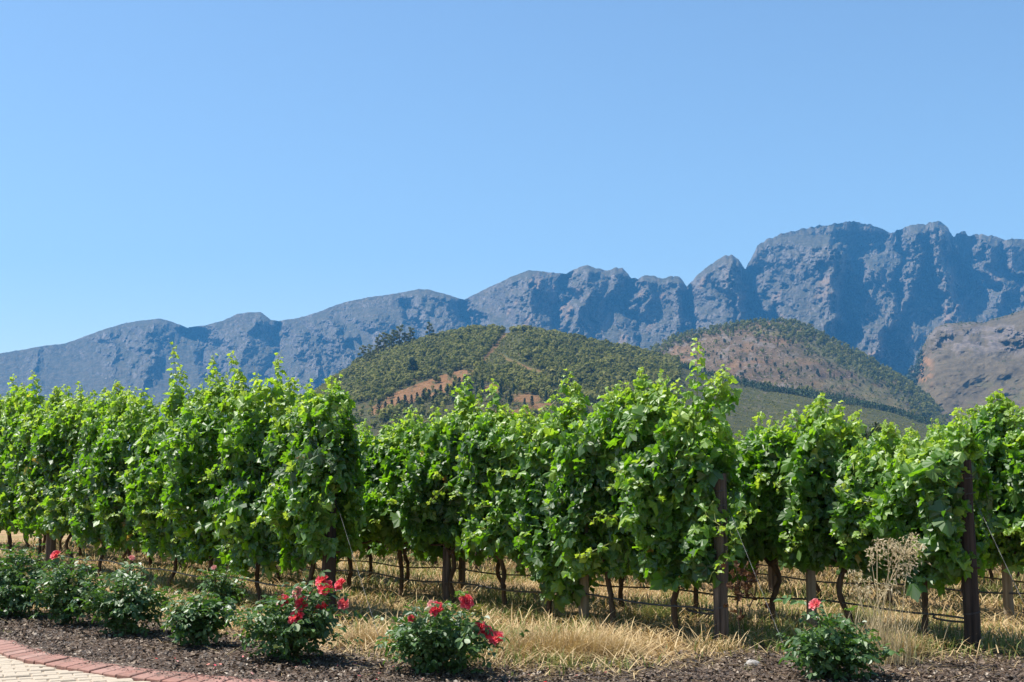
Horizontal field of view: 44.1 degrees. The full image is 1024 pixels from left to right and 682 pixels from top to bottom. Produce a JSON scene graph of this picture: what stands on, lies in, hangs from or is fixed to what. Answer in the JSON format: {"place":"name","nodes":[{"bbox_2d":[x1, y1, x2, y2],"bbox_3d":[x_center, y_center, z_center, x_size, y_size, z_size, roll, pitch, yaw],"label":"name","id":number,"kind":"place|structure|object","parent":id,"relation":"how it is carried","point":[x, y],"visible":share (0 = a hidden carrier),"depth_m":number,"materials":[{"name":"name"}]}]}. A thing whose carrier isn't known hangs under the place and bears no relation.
{"place":"outdoors","nodes":[
{"label":"outdoors","id":0,"kind":"place"},
{"bbox_2d":[0,654,149,681],"bbox_3d":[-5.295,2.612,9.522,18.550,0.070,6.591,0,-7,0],"label":"paving","id":1,"kind":"structure","parent":0,"point":[9,673],"depth_m":9.98,"materials":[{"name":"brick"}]},
{"bbox_2d":[0,221,1023,449],"bbox_3d":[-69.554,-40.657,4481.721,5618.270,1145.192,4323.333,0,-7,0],"label":"mountains","id":2,"kind":"structure","parent":0,"point":[891,300],"depth_m":5099.43,"materials":[{"name":"grey stone"}]},
{"bbox_2d":[0,608,1023,681],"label":"mulch bed","id":3,"kind":"object","parent":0,"point":[406,670],"visible":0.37,"depth_m":10.52,"materials":[{"name":"brown wood"}]},
{"bbox_2d":[0,537,70,618],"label":"rose bush","id":4,"kind":"object","parent":3,"relation":"on","point":[12,598],"visible":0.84,"depth_m":14.19,"materials":[{"name":"green plant"}]},
{"bbox_2d":[19,550,111,624],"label":"rose bush","id":5,"kind":"object","parent":3,"relation":"on","point":[65,589],"visible":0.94,"depth_m":13.47,"materials":[{"name":"green plant"}]},
{"bbox_2d":[64,555,184,638],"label":"rose bush","id":6,"kind":"object","parent":3,"relation":"on","point":[127,604],"visible":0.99,"depth_m":12.54,"materials":[{"name":"green plant"}]},
{"bbox_2d":[160,583,247,647],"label":"rose bush","id":7,"kind":"object","parent":3,"relation":"on","point":[199,622],"visible":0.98,"depth_m":11.68,"materials":[{"name":"green plant"}]},
{"bbox_2d":[223,570,367,664],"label":"rose bush","id":8,"kind":"object","parent":3,"relation":"on","point":[293,628],"visible":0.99,"depth_m":10.56,"materials":[{"name":"green plant"}]},
{"bbox_2d":[156,656,548,681],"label":"fallen petals","id":9,"kind":"object","parent":3,"relation":"on","point":[296,666],"visible":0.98,"depth_m":10.27,"materials":[{"name":"red plant"}]},
{"bbox_2d":[374,590,529,676],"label":"rose bush","id":10,"kind":"object","parent":3,"relation":"on","point":[436,641],"visible":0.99,"depth_m":9.85,"materials":[{"name":"green plant"}]},
{"bbox_2d":[2,608,1022,681],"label":"loose straw","id":11,"kind":"object","parent":3,"relation":"on","point":[587,669],"visible":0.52,"depth_m":10.52,"materials":[{"name":"beige plant"}]},
{"bbox_2d":[562,652,575,668],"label":"weed","id":12,"kind":"object","parent":3,"relation":"on","point":[571,664],"visible":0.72,"depth_m":10.15,"materials":[{"name":"green plant"}]},
{"bbox_2d":[720,560,769,645],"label":"dead vine shoot","id":13,"kind":"object","parent":3,"relation":"on","point":[752,579],"visible":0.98,"depth_m":11.51,"materials":[{"name":"brown plant"}]},
{"bbox_2d":[744,659,760,665],"bbox_3d":[1.990,2.684,10.448,0.148,0.096,0.109,0,-7,0],"label":"stone","id":14,"kind":"object","parent":3,"relation":"on","point":[752,661],"visible":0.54,"depth_m":10.42,"materials":[{"name":"white stone"}]},
{"bbox_2d":[773,595,905,681],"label":"rose bush","id":15,"kind":"object","parent":3,"relation":"on","point":[833,652],"visible":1,"depth_m":9.75,"materials":[{"name":"green plant"}]},
{"bbox_2d":[827,532,948,668],"bbox_3d":[3.119,2.176,10.660,1.226,1.117,0.896,0,-7,0],"label":"wild oat","id":16,"kind":"object","parent":3,"relation":"on","point":[896,645],"visible":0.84,"depth_m":10.61,"materials":[{"name":"plant"}]},
{"bbox_2d":[0,530,1023,676],"bbox_3d":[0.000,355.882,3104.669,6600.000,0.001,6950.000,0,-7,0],"label":"ground","id":17,"kind":"structure","parent":0,"point":[19,534],"depth_m":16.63,"materials":[{"name":"beige plant"}]},
{"bbox_2d":[0,374,42,565],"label":"grape vine","id":18,"kind":"object","parent":17,"relation":"on","point":[12,406],"visible":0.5,"depth_m":22.95,"materials":[{"name":"green plant"}]},
{"bbox_2d":[0,370,73,566],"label":"grape vine","id":19,"kind":"object","parent":17,"relation":"on","point":[23,467],"visible":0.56,"depth_m":21.95,"materials":[{"name":"green plant"}]},
{"bbox_2d":[27,477,56,551],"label":"grape vine","id":20,"kind":"object","parent":17,"relation":"on","point":[44,541],"depth_m":27.43,"materials":[{"name":"brown plant"}]},
{"bbox_2d":[45,533,55,571],"bbox_3d":[-7.870,3.128,21.585,0.177,2.104,0.177,0,-7,0],"label":"line post","id":21,"kind":"object","parent":17,"relation":"on","point":[50,545],"visible":0.17,"depth_m":21.47,"materials":[{"name":"brown wood"}]},
{"bbox_2d":[0,548,316,588],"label":"drip hose","id":22,"kind":"object","parent":21,"relation":"attached to","point":[176,571],"visible":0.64,"depth_m":17.22,"materials":[{"name":"black plastic"}]},
{"bbox_2d":[15,381,100,570],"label":"grape vine","id":23,"kind":"object","parent":17,"relation":"on","point":[45,441],"visible":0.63,"depth_m":20.70,"materials":[{"name":"green plant"}]},
{"bbox_2d":[49,380,137,579],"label":"grape vine","id":24,"kind":"object","parent":17,"relation":"on","point":[82,530],"visible":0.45,"depth_m":19.60,"materials":[{"name":"green plant"}]},
{"bbox_2d":[80,381,162,587],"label":"grape vine","id":25,"kind":"object","parent":17,"relation":"on","point":[129,422],"visible":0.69,"depth_m":18.56,"materials":[{"name":"green plant"}]},
{"bbox_2d":[0,638,295,681],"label":"kerb","id":26,"kind":"structure","parent":17,"relation":"on","point":[8,650],"depth_m":10.16,"materials":[{"name":"red brick"}]},
{"bbox_2d":[115,342,216,593],"bbox_3d":[-4.760,1.789,17.725,1.260,3.579,2.099,5,-8,-38],"label":"grape vine","id":27,"kind":"object","parent":17,"relation":"on","point":[144,489],"visible":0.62,"depth_m":17.56,"materials":[{"name":"green plant"}]},
{"bbox_2d":[156,573,208,595],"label":"weed clump","id":28,"kind":"object","parent":17,"relation":"on","point":[180,584],"visible":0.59,"depth_m":17.41,"materials":[{"name":"green plant"}]},
{"bbox_2d":[157,346,263,582],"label":"grape vine","id":29,"kind":"object","parent":17,"relation":"on","point":[190,430],"visible":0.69,"depth_m":16.34,"materials":[{"name":"green plant"}]},
{"bbox_2d":[197,565,251,609],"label":"rose bush","id":30,"kind":"object","parent":17,"relation":"on","point":[224,587],"visible":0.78,"depth_m":14.50,"materials":[{"name":"green plant"}]},
{"bbox_2d":[203,350,303,604],"bbox_3d":[-3.153,1.738,15.581,1.270,3.195,1.804,2,-7,-16],"label":"grape vine","id":31,"kind":"object","parent":17,"relation":"on","point":[243,547],"visible":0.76,"depth_m":15.31,"materials":[{"name":"green plant"}]},
{"bbox_2d":[267,482,280,584],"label":"grape vine","id":32,"kind":"object","parent":17,"relation":"on","point":[278,576],"depth_m":19.00,"materials":[{"name":"brown plant"}]},
{"bbox_2d":[250,374,366,618],"bbox_3d":[-2.335,1.800,14.601,1.144,2.867,1.823,6,-9,-40],"label":"grape vine","id":33,"kind":"object","parent":17,"relation":"on","point":[313,437],"visible":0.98,"depth_m":14.20,"materials":[{"name":"green plant"}]},
{"bbox_2d":[309,532,345,572],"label":"grape vine","id":34,"kind":"object","parent":17,"relation":"on","point":[338,559],"depth_m":17.89,"materials":[{"name":"green plant"}]},
{"bbox_2d":[321,473,337,616],"bbox_3d":[-2.049,2.402,14.164,0.182,1.865,0.172,0,-7,0],"label":"end post","id":35,"kind":"object","parent":17,"relation":"on","point":[330,564],"visible":0.2,"depth_m":14.09,"materials":[{"name":"brown wood"}]},
{"bbox_2d":[334,496,382,648],"bbox_3d":[-1.575,2.274,12.776,0.005,1.443,2.829,2,-7,-18],"label":"stay wire","id":36,"kind":"object","parent":35,"relation":"attached to","point":[356,566],"visible":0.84,"depth_m":12.88,"materials":[{"name":"grey metal"}]},
{"bbox_2d":[336,549,366,578],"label":"grape vine","id":37,"kind":"object","parent":17,"relation":"on","point":[363,553],"visible":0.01,"depth_m":20.06,"materials":[{"name":"green plant"}]},
{"bbox_2d":[322,418,383,593],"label":"grape vine","id":38,"kind":"object","parent":17,"relation":"on","point":[363,446],"visible":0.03,"depth_m":17.30,"materials":[{"name":"green plant"}]},
{"bbox_2d":[334,616,394,648],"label":"dry grass","id":39,"kind":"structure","parent":17,"relation":"on","point":[365,634],"depth_m":11.82,"materials":[{"name":"beige plant"}]},
{"bbox_2d":[344,534,386,583],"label":"grape vine","id":40,"kind":"object","parent":17,"relation":"on","point":[367,547],"visible":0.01,"depth_m":19.46,"materials":[{"name":"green plant"}]},
{"bbox_2d":[336,404,451,602],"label":"grape vine","id":41,"kind":"object","parent":17,"relation":"on","point":[389,448],"visible":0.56,"depth_m":16.27,"materials":[{"name":"green plant"}]},
{"bbox_2d":[367,542,421,587],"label":"grape vine","id":42,"kind":"object","parent":17,"relation":"on","point":[378,549],"visible":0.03,"depth_m":18.82,"materials":[{"name":"green plant"}]},
{"bbox_2d":[390,373,488,608],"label":"grape vine","id":43,"kind":"object","parent":17,"relation":"on","point":[429,479],"visible":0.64,"depth_m":15.39,"materials":[{"name":"green plant"}]},
{"bbox_2d":[442,519,450,608],"bbox_3d":[-0.805,2.444,15.594,0.121,2.105,0.106,0,-7,0],"label":"line post","id":44,"kind":"object","parent":17,"relation":"on","point":[446,572],"visible":0.36,"depth_m":15.51,"materials":[{"name":"brown wood"}]},
{"bbox_2d":[415,548,484,581],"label":"grape vine","id":45,"kind":"object","parent":17,"relation":"on","point":[425,556],"visible":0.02,"depth_m":17.87,"materials":[{"name":"green plant"}]},
{"bbox_2d":[458,549,465,590],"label":"line post","id":46,"kind":"object","parent":17,"relation":"on","point":[461,573],"visible":0.16,"depth_m":17.56,"materials":[{"name":"brown wood"}]},
{"bbox_2d":[459,546,505,586],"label":"grape vine","id":47,"kind":"object","parent":17,"relation":"on","point":[478,558],"depth_m":17.02,"materials":[{"name":"green plant"}]},
{"bbox_2d":[448,378,545,615],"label":"grape vine","id":48,"kind":"object","parent":17,"relation":"on","point":[489,494],"visible":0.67,"depth_m":14.61,"materials":[{"name":"green plant"}]},
{"bbox_2d":[483,369,604,622],"bbox_3d":[0.398,1.743,14.078,1.132,2.843,1.588,6,-9,-45],"label":"grape vine","id":49,"kind":"object","parent":17,"relation":"on","point":[538,556],"visible":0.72,"depth_m":13.90,"materials":[{"name":"green plant"}]},
{"bbox_2d":[516,449,593,577],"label":"grape vine","id":50,"kind":"object","parent":17,"relation":"on","point":[522,569],"depth_m":16.24,"materials":[{"name":"green plant"}]},
{"bbox_2d":[479,609,650,664],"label":"dry grass","id":51,"kind":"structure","parent":17,"relation":"on","point":[567,641],"depth_m":10.96,"materials":[{"name":"beige plant"}]},
{"bbox_2d":[578,502,589,624],"bbox_3d":[0.777,2.215,13.588,0.139,2.105,0.116,0,-7,0],"label":"line post","id":52,"kind":"object","parent":17,"relation":"on","point":[584,603],"visible":0.14,"depth_m":13.49,"materials":[{"name":"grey wood"}]},
{"bbox_2d":[589,427,624,610],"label":"grape vine","id":53,"kind":"object","parent":17,"relation":"on","point":[620,590],"depth_m":15.02,"materials":[{"name":"brown plant"}]},
{"bbox_2d":[543,368,673,626],"bbox_3d":[1.016,1.694,13.302,1.398,2.774,1.473,0,-7,0],"label":"grape vine","id":54,"kind":"object","parent":17,"relation":"on","point":[584,459],"visible":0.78,"depth_m":13.06,"materials":[{"name":"green plant"}]},
{"bbox_2d":[589,633,657,657],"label":"dry grass","id":55,"kind":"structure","parent":17,"relation":"on","point":[630,648],"depth_m":11.17,"materials":[{"name":"beige plant"}]},
{"bbox_2d":[622,598,681,620],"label":"weed clump","id":56,"kind":"object","parent":17,"relation":"on","point":[650,612],"visible":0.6,"depth_m":14.16,"materials":[{"name":"green plant"}]},
{"bbox_2d":[597,338,755,639],"bbox_3d":[1.586,1.479,12.532,1.409,3.008,1.691,0,-7,0],"label":"grape vine","id":57,"kind":"object","parent":17,"relation":"on","point":[692,474],"visible":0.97,"depth_m":12.24,"materials":[{"name":"green plant"}]},
{"bbox_2d":[652,429,757,621],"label":"grape vine","id":58,"kind":"object","parent":17,"relation":"on","point":[695,600],"depth_m":13.96,"materials":[{"name":"green plant"}]},
{"bbox_2d":[386,548,1023,593],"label":"drip hose","id":59,"kind":"object","parent":17,"relation":"on","point":[871,583],"visible":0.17,"depth_m":15.36,"materials":[{"name":"black plastic"}]},
{"bbox_2d":[681,632,748,652],"bbox_3d":[1.867,2.808,11.458,0.815,0.379,0.621,0,-7,0],"label":"straw heap","id":60,"kind":"object","parent":17,"relation":"on","point":[712,644],"visible":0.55,"depth_m":11.44,"materials":[{"name":"beige plant"}]},
{"bbox_2d":[713,473,728,644],"bbox_3d":[1.985,2.178,12.025,0.151,1.826,0.148,0,-7,0],"label":"end post","id":61,"kind":"object","parent":17,"relation":"on","point":[720,600],"visible":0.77,"depth_m":11.96,"materials":[{"name":"brown wood"}]},
{"bbox_2d":[157,551,713,614],"bbox_3d":[-2.367,3.189,17.456,0.081,0.096,13.961,5,-8,-38],"label":"drip hose","id":62,"kind":"object","parent":61,"relation":"attached to","point":[693,611],"visible":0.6,"depth_m":14.10,"materials":[{"name":"black plastic"}]},
{"bbox_2d":[725,500,794,671],"bbox_3d":[2.148,2.089,11.069,0.005,1.423,1.843,1,-7,-8],"label":"stay wire","id":63,"kind":"object","parent":61,"relation":"attached to","point":[757,580],"visible":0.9,"depth_m":11.03,"materials":[{"name":"grey metal"}]},
{"bbox_2d":[488,613,965,653],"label":"fallen leaves","id":64,"kind":"object","parent":17,"relation":"on","point":[665,633],"visible":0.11,"depth_m":12.72,"materials":[{"name":"brown plant"}]},
{"bbox_2d":[768,561,778,599],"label":"line post","id":65,"kind":"object","parent":17,"relation":"on","point":[772,579],"visible":0.09,"depth_m":16.47,"materials":[{"name":"brown wood"}]},
{"bbox_2d":[727,393,828,624],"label":"grape vine","id":66,"kind":"object","parent":17,"relation":"on","point":[769,449],"visible":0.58,"depth_m":13.09,"materials":[{"name":"green plant"}]},
{"bbox_2d":[778,437,840,598],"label":"grape vine","id":67,"kind":"object","parent":17,"relation":"on","point":[781,564],"depth_m":16.09,"materials":[{"name":"green plant"}]},
{"bbox_2d":[806,474,817,627],"bbox_3d":[3.047,2.137,12.903,0.109,2.104,0.109,0,-7,0],"label":"line post","id":68,"kind":"object","parent":17,"relation":"on","point":[810,584],"visible":0.16,"depth_m":12.82,"materials":[{"name":"grey wood"}]},
{"bbox_2d":[773,392,901,627],"bbox_3d":[3.278,1.750,12.624,1.143,2.511,1.433,6,-9,-42],"label":"grape vine","id":69,"kind":"object","parent":17,"relation":"on","point":[834,463],"visible":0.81,"depth_m":12.53,"materials":[{"name":"green plant"}]},
{"bbox_2d":[825,599,880,626],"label":"weed clump","id":70,"kind":"object","parent":17,"relation":"on","point":[857,618],"visible":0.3,"depth_m":13.50,"materials":[{"name":"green plant"}]},
{"bbox_2d":[860,421,881,442],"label":"bushy tree","id":71,"kind":"object","parent":17,"relation":"on","point":[870,432],"visible":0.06,"depth_m":169.07,"materials":[{"name":"green plant"}]},
{"bbox_2d":[836,430,920,611],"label":"grape vine","id":72,"kind":"object","parent":17,"relation":"on","point":[868,446],"visible":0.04,"depth_m":15.29,"materials":[{"name":"green plant"}]},
{"bbox_2d":[756,564,1023,582],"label":"drip hose","id":73,"kind":"object","parent":17,"relation":"on","point":[978,576],"visible":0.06,"depth_m":16.09,"materials":[{"name":"black plastic"}]},
{"bbox_2d":[856,620,935,656],"bbox_3d":[3.296,2.754,11.176,1.132,0.538,0.860,0,-7,0],"label":"straw heap","id":74,"kind":"object","parent":17,"relation":"on","point":[919,645],"visible":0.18,"depth_m":11.10,"materials":[{"name":"beige plant"}]},
{"bbox_2d":[876,607,963,636],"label":"weed clump","id":75,"kind":"object","parent":17,"relation":"on","point":[931,622],"visible":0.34,"depth_m":12.72,"materials":[{"name":"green plant"}]},
{"bbox_2d":[836,406,1007,648],"bbox_3d":[3.813,1.784,11.952,1.223,2.285,1.429,5,-8,-38],"label":"grape vine","id":76,"kind":"object","parent":17,"relation":"on","point":[917,491],"visible":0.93,"depth_m":11.62,"materials":[{"name":"green plant"}]},
{"bbox_2d":[906,388,1023,612],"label":"grape vine","id":77,"kind":"object","parent":17,"relation":"on","point":[1009,477],"visible":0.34,"depth_m":13.77,"materials":[{"name":"green plant"}]},
{"bbox_2d":[957,459,980,654],"bbox_3d":[4.160,2.057,11.476,0.165,1.950,0.152,0,-7,0],"label":"end post","id":78,"kind":"object","parent":17,"relation":"on","point":[971,613],"visible":0.74,"depth_m":11.41,"materials":[{"name":"brown wood"}]},
{"bbox_2d":[340,560,963,622],"bbox_3d":[-0.174,3.131,16.880,0.081,0.111,14.011,5,-8,-38],"label":"drip hose","id":79,"kind":"object","parent":78,"relation":"attached to","point":[936,614],"visible":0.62,"depth_m":13.22,"materials":[{"name":"black plastic"}]},
{"bbox_2d":[973,496,1023,602],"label":"stay wire","id":80,"kind":"object","parent":78,"relation":"attached to","point":[1002,557],"visible":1,"depth_m":10.68,"materials":[{"name":"grey metal"}]},
{"bbox_2d":[924,390,1023,566],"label":"grape vine","id":81,"kind":"object","parent":17,"relation":"on","point":[1009,559],"visible":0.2,"depth_m":13.98,"materials":[{"name":"green plant"}]},
{"bbox_2d":[960,522,1000,601],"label":"grape vine","id":82,"kind":"object","parent":17,"relation":"on","point":[991,567],"depth_m":16.39,"materials":[{"name":"brown plant"}]},
{"bbox_2d":[988,568,993,588],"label":"grape vine","id":83,"kind":"object","parent":17,"relation":"on","point":[991,575],"depth_m":18.10,"materials":[{"name":"brown plant"}]},
{"bbox_2d":[1001,536,1014,623],"bbox_3d":[5.472,2.260,13.988,0.116,2.104,0.115,0,-7,0],"label":"line post","id":84,"kind":"object","parent":17,"relation":"on","point":[1007,587],"visible":0.3,"depth_m":13.89,"materials":[{"name":"grey wood"}]},
{"bbox_2d":[0,0,1023,352],"label":"sky","id":85,"kind":"structure","parent":0,"point":[186,163],"materials":[{"name":"blue"}]},
{"bbox_2d":[264,332,935,442],"bbox_3d":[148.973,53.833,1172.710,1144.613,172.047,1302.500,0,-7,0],"label":"green hill","id":86,"kind":"structure","parent":0,"point":[421,384],"depth_m":973.68,"materials":[{"name":"green plant"}]},
{"bbox_2d":[357,345,366,358],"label":"gum tree","id":87,"kind":"object","parent":86,"relation":"on","point":[363,351],"visible":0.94,"depth_m":1286.82,"materials":[{"name":"green plant"}]},
{"bbox_2d":[374,337,383,352],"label":"gum tree","id":88,"kind":"object","parent":86,"relation":"on","point":[376,347],"visible":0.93,"depth_m":1274.52,"materials":[{"name":"green plant"}]},
{"bbox_2d":[377,332,387,351],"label":"gum tree","id":89,"kind":"object","parent":86,"relation":"on","point":[384,338],"visible":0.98,"depth_m":1277.43,"materials":[{"name":"green plant"}]},
{"bbox_2d":[384,334,394,349],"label":"gum tree","id":90,"kind":"object","parent":86,"relation":"on","point":[389,339],"visible":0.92,"depth_m":1286.38,"materials":[{"name":"green plant"}]},
{"bbox_2d":[389,330,398,344],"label":"gum tree","id":91,"kind":"object","parent":86,"relation":"on","point":[393,332],"visible":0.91,"depth_m":1302.38,"materials":[{"name":"green plant"}]},
{"bbox_2d":[394,324,405,343],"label":"gum tree","id":92,"kind":"object","parent":86,"relation":"on","point":[400,330],"visible":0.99,"depth_m":1304.10,"materials":[{"name":"green plant"}]},
{"bbox_2d":[407,327,415,340],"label":"gum tree","id":93,"kind":"object","parent":86,"relation":"on","point":[410,335],"visible":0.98,"depth_m":1308.57,"materials":[{"name":"green plant"}]},
{"bbox_2d":[407,357,418,371],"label":"bushy tree","id":94,"kind":"object","parent":86,"relation":"on","point":[412,363],"visible":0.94,"depth_m":1013.30,"materials":[{"name":"plant"}]},
{"bbox_2d":[425,322,433,335],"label":"gum tree","id":95,"kind":"object","parent":86,"relation":"on","point":[429,329],"visible":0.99,"depth_m":1306.80,"materials":[{"name":"green plant"}]},
{"bbox_2d":[507,390,514,404],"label":"pine tree","id":96,"kind":"object","parent":86,"relation":"on","point":[510,393],"visible":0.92,"depth_m":824.63,"materials":[{"name":"green plant"}]},
{"bbox_2d":[256,323,827,427],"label":"gum woodland","id":97,"kind":"object","parent":86,"relation":"on","point":[472,345],"visible":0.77,"depth_m":1058.76,"materials":[{"name":"green plant"}]},
{"bbox_2d":[374,369,942,441],"bbox_3d":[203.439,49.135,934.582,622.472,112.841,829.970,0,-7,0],"label":"hillside scrub","id":98,"kind":"object","parent":86,"relation":"on","point":[800,401],"visible":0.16,"depth_m":1039.74,"materials":[{"name":"green plant"}]},
{"bbox_2d":[679,360,932,426],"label":"pine plantation","id":99,"kind":"object","parent":86,"relation":"on","point":[754,384],"visible":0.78,"depth_m":1230.40,"materials":[{"name":"green plant"}]},
{"bbox_2d":[658,321,945,423],"bbox_3d":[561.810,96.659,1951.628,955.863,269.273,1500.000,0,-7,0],"label":"reddish hill","id":100,"kind":"structure","parent":0,"point":[799,355],"depth_m":1748.95,"materials":[{"name":"brown soil"}]},
{"bbox_2d":[659,321,935,422],"bbox_3d":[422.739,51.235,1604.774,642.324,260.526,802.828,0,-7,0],"label":"hillside shrubs","id":101,"kind":"object","parent":100,"relation":"on","point":[844,375],"visible":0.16,"depth_m":1728.02,"materials":[{"name":"green plant"}]},
{"bbox_2d":[646,317,950,426],"bbox_3d":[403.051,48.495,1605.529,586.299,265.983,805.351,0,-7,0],"label":"ridge woodland","id":102,"kind":"object","parent":100,"relation":"on","point":[902,384],"visible":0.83,"depth_m":1896.67,"materials":[{"name":"green plant"}]},
{"bbox_2d":[911,310,1023,428],"bbox_3d":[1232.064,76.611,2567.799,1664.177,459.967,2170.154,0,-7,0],"label":"brown hill","id":103,"kind":"structure","parent":0,"point":[980,379],"depth_m":2260.77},
{"bbox_2d":[903,349,924,385],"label":"gully woodland","id":104,"kind":"object","parent":103,"relation":"on","point":[916,368],"visible":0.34,"depth_m":2512.76,"materials":[{"name":"plant"}]},
{"bbox_2d":[915,311,1020,417],"bbox_3d":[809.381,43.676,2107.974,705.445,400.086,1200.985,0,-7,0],"label":"slope shrubs","id":105,"kind":"object","parent":103,"relation":"on","point":[968,345],"visible":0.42,"depth_m":2438.62,"materials":[{"name":"green plant"}]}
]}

